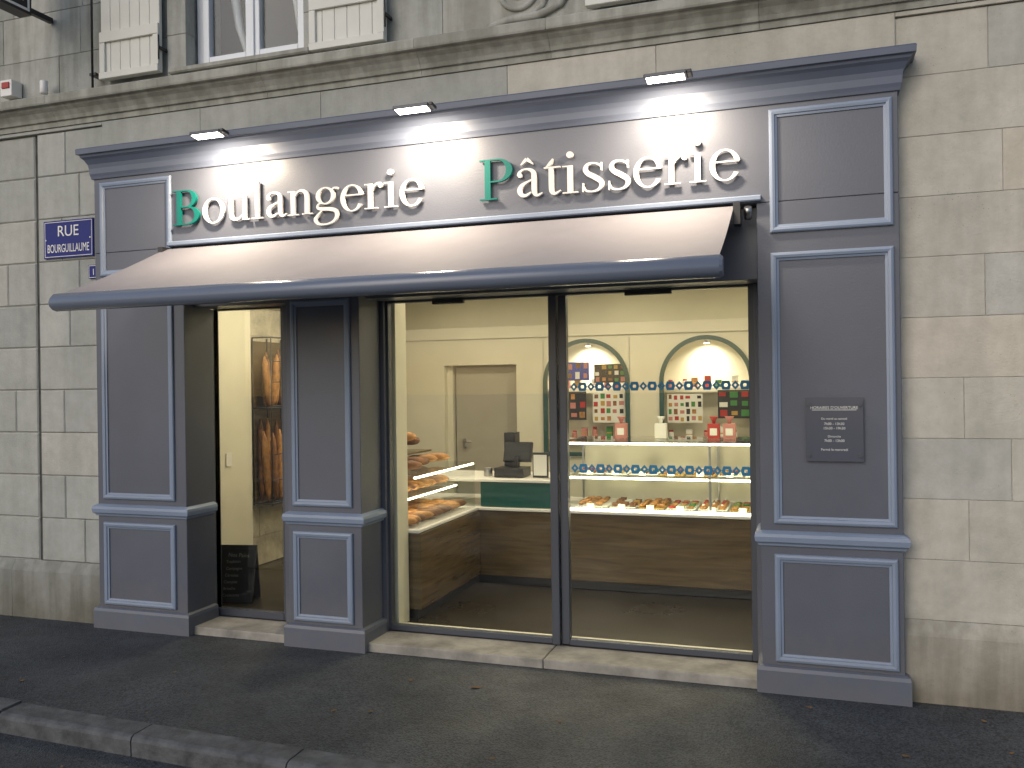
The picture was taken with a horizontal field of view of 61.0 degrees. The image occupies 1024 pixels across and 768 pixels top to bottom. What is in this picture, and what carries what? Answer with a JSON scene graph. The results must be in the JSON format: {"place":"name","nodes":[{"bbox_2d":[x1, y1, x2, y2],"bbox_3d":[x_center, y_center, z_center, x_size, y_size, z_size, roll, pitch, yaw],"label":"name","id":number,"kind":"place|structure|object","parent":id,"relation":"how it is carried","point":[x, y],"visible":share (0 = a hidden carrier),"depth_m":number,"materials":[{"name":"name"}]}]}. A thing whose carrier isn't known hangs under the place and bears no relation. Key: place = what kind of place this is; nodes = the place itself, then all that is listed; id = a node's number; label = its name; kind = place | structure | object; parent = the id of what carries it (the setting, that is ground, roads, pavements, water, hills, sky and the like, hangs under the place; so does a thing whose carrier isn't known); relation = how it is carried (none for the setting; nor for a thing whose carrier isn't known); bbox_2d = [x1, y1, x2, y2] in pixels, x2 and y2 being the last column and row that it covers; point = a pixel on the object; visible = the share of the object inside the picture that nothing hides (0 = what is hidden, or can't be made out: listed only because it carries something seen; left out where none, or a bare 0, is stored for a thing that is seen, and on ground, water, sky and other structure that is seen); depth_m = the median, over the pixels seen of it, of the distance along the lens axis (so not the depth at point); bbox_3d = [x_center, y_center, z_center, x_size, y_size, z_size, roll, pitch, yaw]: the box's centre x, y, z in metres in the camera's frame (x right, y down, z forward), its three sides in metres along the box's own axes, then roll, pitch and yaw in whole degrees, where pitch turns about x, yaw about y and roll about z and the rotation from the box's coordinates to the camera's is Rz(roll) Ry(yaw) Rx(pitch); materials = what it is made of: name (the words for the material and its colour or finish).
{"place":"outdoors","nodes":[
{"label":"outdoors","id":0,"kind":"place"},
{"bbox_2d":[0,733,190,767],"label":"road","id":1,"kind":"structure","parent":0,"point":[19,752],"depth_m":4.51,"materials":[{"name":"grey asphalt"}]},
{"bbox_2d":[0,697,421,767],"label":"kerb","id":2,"kind":"structure","parent":1,"relation":"on","point":[171,745],"depth_m":4.49,"materials":[{"name":"stone"}]},
{"bbox_2d":[0,557,1023,711],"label":"base course","id":3,"kind":"object","parent":1,"relation":"on","point":[972,665],"visible":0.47,"depth_m":4.81,"materials":[{"name":"stone"}]},
{"bbox_2d":[0,1,1023,626],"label":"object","id":4,"kind":"object","parent":1,"relation":"on","point":[42,517],"visible":0.15,"depth_m":6.94,"materials":[{"name":"grey concrete"}]},
{"bbox_2d":[194,0,759,63],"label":"window","id":5,"kind":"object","parent":4,"relation":"on","point":[280,27],"depth_m":6.73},
{"bbox_2d":[197,0,303,63],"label":"window frame","id":6,"kind":"object","parent":5,"relation":"on","point":[254,26],"visible":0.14,"depth_m":6.42,"materials":[{"name":"white wood"}]},
{"bbox_2d":[231,0,297,51],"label":"curtain","id":7,"kind":"object","parent":5,"relation":"hanging from","point":[237,11],"visible":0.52,"depth_m":6.73,"materials":[{"name":"white fabric"}]},
{"bbox_2d":[0,0,657,101],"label":"wall","id":8,"kind":"structure","parent":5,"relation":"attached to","point":[55,54],"depth_m":6.75,"materials":[{"name":"stone"}]},
{"bbox_2d":[0,79,47,99],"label":"alarm box","id":9,"kind":"object","parent":8,"relation":"attached to","point":[10,89],"visible":0.96,"depth_m":6.90,"materials":[{"name":"white plastic"}]},
{"bbox_2d":[0,0,52,23],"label":"projecting shop sign","id":10,"kind":"object","parent":8,"relation":"attached to","point":[20,8],"visible":1,"depth_m":6.57,"materials":[{"name":"black metal"}]},
{"bbox_2d":[89,0,98,87],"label":"shutter bar","id":11,"kind":"object","parent":8,"relation":"attached to","point":[93,74],"visible":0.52,"depth_m":6.62,"materials":[{"name":"black metal"}]},
{"bbox_2d":[99,0,162,81],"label":"window shutter","id":12,"kind":"object","parent":8,"relation":"attached to","point":[131,30],"depth_m":6.54,"materials":[{"name":"paint"}]},
{"bbox_2d":[158,34,167,58],"bbox_3d":[-2.602,-2.495,6.472,0.015,0.180,0.105,-1,0,19],"label":"shutter catch","id":13,"kind":"object","parent":8,"relation":"attached to","point":[163,49],"visible":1,"depth_m":6.44,"materials":[{"name":"black metal"}]},
{"bbox_2d":[168,47,313,74],"bbox_3d":[-1.957,-2.320,6.258,1.180,0.052,0.110,-1,0,19],"label":"window sill","id":14,"kind":"structure","parent":8,"relation":"attached to","point":[242,60],"depth_m":6.20,"materials":[{"name":"grey stone"}]},
{"bbox_2d":[308,0,386,52],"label":"window shutter","id":15,"kind":"object","parent":8,"relation":"attached to","point":[337,24],"depth_m":5.96,"materials":[{"name":"white wood"}]},
{"bbox_2d":[384,0,391,26],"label":"shutter catch","id":16,"kind":"object","parent":8,"relation":"attached to","point":[387,15],"visible":1,"depth_m":5.83,"materials":[{"name":"black metal"}]},
{"bbox_2d":[487,0,566,26],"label":"carved scroll","id":17,"kind":"object","parent":8,"relation":"attached to","point":[540,10],"visible":0.93,"depth_m":5.59,"materials":[{"name":"stone"}]},
{"bbox_2d":[585,0,645,8],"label":"window shutter","id":18,"kind":"object","parent":8,"relation":"attached to","point":[591,4],"depth_m":5.37,"materials":[{"name":"paint"}]},
{"bbox_2d":[0,1,1023,625],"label":"ashlar wall","id":19,"kind":"structure","parent":4,"relation":"on","point":[976,473],"depth_m":4.84,"materials":[{"name":"stone"}]},
{"bbox_2d":[44,217,93,259],"bbox_3d":[-3.466,-1.136,6.789,0.490,0.295,0.018,-1,0,19],"label":"street name sign","id":20,"kind":"object","parent":19,"relation":"attached to","point":[71,238],"visible":1,"depth_m":6.78,"materials":[{"name":"blue metal"}]},
{"bbox_2d":[88,265,95,278],"bbox_3d":[-3.225,-0.869,6.711,0.110,0.105,0.014,-1,0,19],"label":"house number plate","id":21,"kind":"object","parent":19,"relation":"attached to","point":[91,272],"visible":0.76,"depth_m":6.71,"materials":[{"name":"blue metal"}]},
{"bbox_2d":[0,0,1023,145],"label":"frieze","id":22,"kind":"object","parent":19,"relation":"attached to","point":[854,34],"visible":0.48,"depth_m":5.56,"materials":[{"name":"stone"}]},
{"bbox_2d":[0,0,980,135],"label":"string course","id":23,"kind":"object","parent":22,"relation":"on","point":[647,24],"visible":1,"depth_m":5.68,"materials":[{"name":"stone"}]},
{"bbox_2d":[250,309,283,564],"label":"interior stone wall","id":24,"kind":"structure","parent":0,"point":[267,519],"depth_m":8.63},
{"bbox_2d":[219,557,757,662],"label":"interior floor","id":25,"kind":"structure","parent":0,"point":[715,622],"depth_m":6.56,"materials":[{"name":"tile"}]},
{"bbox_2d":[221,545,260,603],"bbox_3d":[-2.240,1.546,7.108,0.310,0.455,0.201,-1,0,7],"label":"chalkboard sign","id":26,"kind":"object","parent":25,"relation":"on","point":[240,575],"visible":0.99,"depth_m":7.07,"materials":[{"name":"black metal"}]},
{"bbox_2d":[211,287,752,651],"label":"interior walls","id":27,"kind":"structure","parent":25,"relation":"on","point":[435,346],"depth_m":10.14,"materials":[{"name":"beige paint"}]},
{"bbox_2d":[226,453,231,466],"bbox_3d":[-2.602,0.695,7.984,0.005,0.120,0.080,-1,0,19],"label":"light switch","id":28,"kind":"object","parent":27,"relation":"attached to","point":[228,459],"visible":1,"depth_m":7.97,"materials":[{"name":"white plastic"}]},
{"bbox_2d":[251,337,282,505],"bbox_3d":[-2.250,0.357,8.828,0.228,1.627,1.011,-1,0,19],"label":"baguette rack","id":29,"kind":"object","parent":27,"relation":"attached to","point":[267,422],"visible":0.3,"depth_m":8.46,"materials":[{"name":"brown food"}]},
{"bbox_2d":[456,366,516,493],"bbox_3d":[-0.306,0.764,10.855,0.840,1.960,0.108,-1,0,19],"label":"back door","id":30,"kind":"structure","parent":27,"relation":"attached to","point":[486,405],"depth_m":10.89,"materials":[{"name":"paint"}]},
{"bbox_2d":[548,375,740,438],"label":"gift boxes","id":31,"kind":"object","parent":27,"relation":"attached to","point":[609,429],"visible":0.44,"depth_m":10.09,"materials":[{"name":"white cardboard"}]},
{"bbox_2d":[543,335,748,456],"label":"niche arch frames","id":32,"kind":"structure","parent":27,"relation":"attached to","point":[676,348],"depth_m":10.11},
{"bbox_2d":[408,470,751,618],"bbox_3d":[0.805,1.272,7.007,4.000,0.915,2.090,-1,0,19],"label":"bakery counter","id":33,"kind":"object","parent":25,"relation":"on","point":[497,530],"visible":0.52,"depth_m":7.17,"materials":[{"name":"brown wood"}]},
{"bbox_2d":[407,432,473,524],"bbox_3d":[-0.866,0.644,7.121,0.746,0.865,1.180,-1,0,19],"label":"bread showcase","id":34,"kind":"object","parent":33,"relation":"on","point":[422,468],"visible":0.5,"depth_m":7.16,"materials":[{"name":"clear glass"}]},
{"bbox_2d":[484,432,548,477],"bbox_3d":[0.105,0.631,7.691,0.725,0.384,0.385,-1,0,43],"label":"cash register","id":35,"kind":"object","parent":33,"relation":"on","point":[516,451],"visible":0.88,"depth_m":7.72,"materials":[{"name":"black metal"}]},
{"bbox_2d":[569,436,750,515],"bbox_3d":[1.742,0.753,7.306,2.536,0.577,0.780,-1,0,19],"label":"pastry showcase","id":36,"kind":"object","parent":33,"relation":"on","point":[630,489],"visible":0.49,"depth_m":7.65,"materials":[{"name":"clear glass"}]},
{"bbox_2d":[615,416,735,438],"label":"gift bags","id":37,"kind":"object","parent":36,"relation":"on","point":[661,429],"visible":0.77,"depth_m":7.41,"materials":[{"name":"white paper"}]},
{"bbox_2d":[0,615,1023,767],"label":"pavement","id":38,"kind":"structure","parent":0,"point":[437,713],"depth_m":4.79,"materials":[{"name":"grey asphalt"}]},
{"bbox_2d":[75,43,916,706],"bbox_3d":[-0.434,0.003,5.890,5.780,3.645,0.590,-1,0,19],"label":"bakery shopfront","id":39,"kind":"object","parent":38,"relation":"on","point":[811,253],"visible":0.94,"depth_m":5.59,"materials":[{"name":"grey paint"}]},
{"bbox_2d":[189,128,228,139],"bbox_3d":[-2.024,-1.736,5.992,0.268,0.113,0.282,-1,0,19],"label":"floodlight","id":40,"kind":"object","parent":39,"relation":"attached to","point":[208,134],"visible":1,"depth_m":5.88,"materials":[{"name":"metal"}]},
{"bbox_2d":[48,202,751,311],"bbox_3d":[-0.737,-0.748,5.218,4.157,0.535,1.081,-1,0,19],"label":"retractable awning","id":41,"kind":"object","parent":39,"relation":"attached to","point":[664,246],"visible":1,"depth_m":4.97,"materials":[{"name":"fabric"}]},
{"bbox_2d":[392,101,436,114],"bbox_3d":[-0.575,-1.755,5.502,0.268,0.113,0.282,-1,0,19],"label":"floodlight","id":42,"kind":"object","parent":39,"relation":"attached to","point":[414,108],"visible":1,"depth_m":5.39,"materials":[{"name":"metal"}]},
{"bbox_2d":[172,138,739,225],"bbox_3d":[-0.571,-1.265,5.691,4.007,0.344,0.021,-1,0,19],"label":"shop sign lettering","id":43,"kind":"object","parent":39,"relation":"attached to","point":[509,172],"visible":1,"depth_m":5.69},
{"bbox_2d":[643,68,692,83],"bbox_3d":[0.912,-1.775,4.999,0.268,0.113,0.282,-1,0,19],"label":"floodlight","id":44,"kind":"object","parent":39,"relation":"attached to","point":[668,76],"visible":1,"depth_m":4.89,"materials":[{"name":"metal"}]},
{"bbox_2d":[805,397,863,461],"bbox_3d":[1.816,0.256,4.895,0.305,0.360,0.034,-1,0,19],"label":"opening hours plaque","id":45,"kind":"object","parent":39,"relation":"attached to","point":[834,429],"visible":1,"depth_m":4.89,"materials":[{"name":"metal"}]},
{"bbox_2d":[1,656,1013,766],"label":"fallen leaves","id":46,"kind":"object","parent":38,"relation":"on","point":[491,758],"visible":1,"depth_m":4.78,"materials":[{"name":"brown plant"}]}
]}

